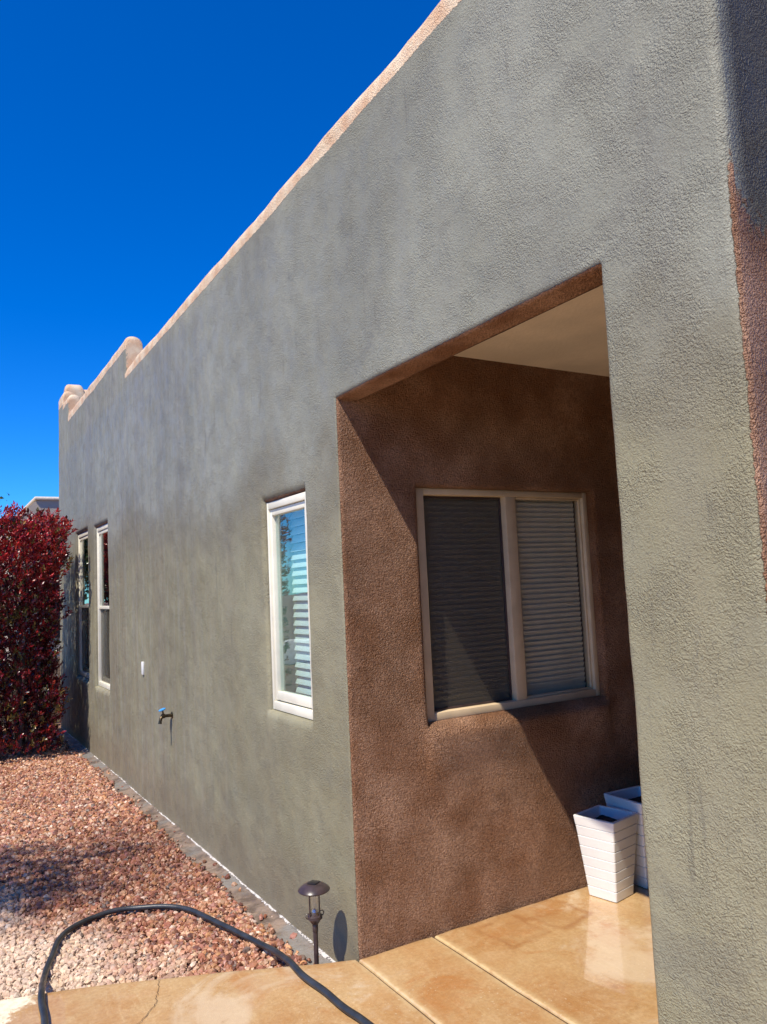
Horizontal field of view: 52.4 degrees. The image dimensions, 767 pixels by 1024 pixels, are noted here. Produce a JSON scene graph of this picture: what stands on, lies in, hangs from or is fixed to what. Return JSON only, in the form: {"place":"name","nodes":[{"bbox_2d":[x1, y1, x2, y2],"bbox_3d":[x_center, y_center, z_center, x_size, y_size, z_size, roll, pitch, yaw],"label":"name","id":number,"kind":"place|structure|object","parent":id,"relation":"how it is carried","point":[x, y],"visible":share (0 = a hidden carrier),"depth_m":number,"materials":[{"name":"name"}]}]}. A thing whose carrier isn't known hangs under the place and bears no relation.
{"place":"outdoors","nodes":[
{"label":"outdoors","id":0,"kind":"place"},
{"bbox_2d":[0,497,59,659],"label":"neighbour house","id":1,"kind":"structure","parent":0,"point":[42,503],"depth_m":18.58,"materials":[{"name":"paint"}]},
{"bbox_2d":[0,711,310,999],"bbox_3d":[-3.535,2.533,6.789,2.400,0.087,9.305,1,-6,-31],"label":"gravel","id":2,"kind":"structure","parent":0,"point":[60,809],"depth_m":4.54,"materials":[{"name":"brown gravel"}]},
{"bbox_2d":[0,656,60,726],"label":"fence","id":3,"kind":"object","parent":2,"relation":"on","point":[58,670],"visible":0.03,"depth_m":11.22,"materials":[{"name":"brown"}]},
{"bbox_2d":[0,500,77,755],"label":"photinia shrub","id":4,"kind":"object","parent":2,"relation":"on","point":[33,653],"visible":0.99,"depth_m":8.71,"materials":[{"name":"red plant"}]},
{"bbox_2d":[56,727,334,964],"bbox_3d":[-2.301,2.491,6.943,0.176,0.037,8.440,1,-6,-31],"label":"footing","id":5,"kind":"object","parent":2,"relation":"on","point":[282,926],"visible":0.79,"depth_m":4.86,"materials":[{"name":"grey concrete"}]},
{"bbox_2d":[38,904,373,1023],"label":"garden hose","id":6,"kind":"object","parent":2,"relation":"on","point":[335,1000],"visible":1,"depth_m":3.64,"materials":[{"name":"black rubber"}]},
{"bbox_2d":[298,880,329,963],"bbox_3d":[-0.296,1.862,3.409,0.141,0.470,0.141,1,-6,-31],"label":"path light","id":7,"kind":"object","parent":2,"relation":"on","point":[313,888],"visible":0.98,"depth_m":3.40,"materials":[{"name":"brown metal"}]},
{"bbox_2d":[59,0,766,1023],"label":"stucco house","id":8,"kind":"structure","parent":2,"relation":"on","point":[413,474],"depth_m":3.65,"materials":[{"name":"paint"}]},
{"bbox_2d":[78,531,88,677],"bbox_3d":[-3.550,1.103,9.355,0.065,1.726,0.834,1,-6,-31],"label":"window","id":9,"kind":"structure","parent":8,"relation":"in","point":[82,538],"depth_m":9.56,"materials":[{"name":"beige plastic"}]},
{"bbox_2d":[97,523,109,689],"bbox_3d":[-2.959,1.005,8.355,0.065,1.736,0.744,1,-6,-31],"label":"window","id":10,"kind":"structure","parent":8,"relation":"in","point":[102,532],"depth_m":8.53,"materials":[{"name":"beige plastic"}]},
{"bbox_2d":[267,492,312,719],"bbox_3d":[-0.420,0.489,4.158,0.178,1.201,0.609,1,-6,-31],"label":"window","id":11,"kind":"structure","parent":8,"relation":"in","point":[289,615],"depth_m":4.34,"materials":[{"name":"beige plastic"}]},
{"bbox_2d":[416,488,599,721],"bbox_3d":[0.635,0.457,4.152,1.212,1.137,0.155,1,-6,-31],"label":"window","id":12,"kind":"structure","parent":8,"relation":"in","point":[507,604],"depth_m":4.11,"materials":[{"name":"beige plastic"}]},
{"bbox_2d":[0,960,433,1023],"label":"pavement","id":13,"kind":"structure","parent":0,"point":[283,995],"depth_m":3.09,"materials":[{"name":"concrete"}]},
{"bbox_2d":[360,963,434,1023],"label":"pavement joint","id":14,"kind":"object","parent":13,"relation":"on","point":[402,997],"visible":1,"depth_m":3.05,"materials":[{"name":"brown concrete"}]},
{"bbox_2d":[0,0,440,517],"label":"sky","id":15,"kind":"structure","parent":0,"point":[140,140],"materials":[{"name":"blue"}]},
{"bbox_2d":[359,937,565,1023],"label":"pavement","id":16,"kind":"structure","parent":0,"point":[435,981],"depth_m":3.10,"materials":[{"name":"concrete"}]},
{"bbox_2d":[434,938,567,1023],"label":"pavement joint","id":17,"kind":"object","parent":16,"relation":"on","point":[504,983],"visible":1,"depth_m":3.13,"materials":[{"name":"beige concrete"}]},
{"bbox_2d":[435,884,658,1023],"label":"pavement","id":18,"kind":"structure","parent":0,"point":[581,956],"depth_m":3.34,"materials":[{"name":"concrete"}]},
{"bbox_2d":[573,805,637,902],"bbox_3d":[1.141,1.734,3.955,0.236,0.395,0.236,2,-7,-41],"label":"planter pot","id":19,"kind":"object","parent":18,"relation":"on","point":[607,838],"visible":1,"depth_m":3.89,"materials":[{"name":"white plastic"}]},
{"bbox_2d":[604,785,648,888],"bbox_3d":[1.369,1.716,4.116,0.266,0.440,0.266,0,-6,-29],"label":"planter pot","id":20,"kind":"object","parent":18,"relation":"on","point":[629,799],"visible":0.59,"depth_m":4.02,"materials":[{"name":"white plastic"}]}
]}

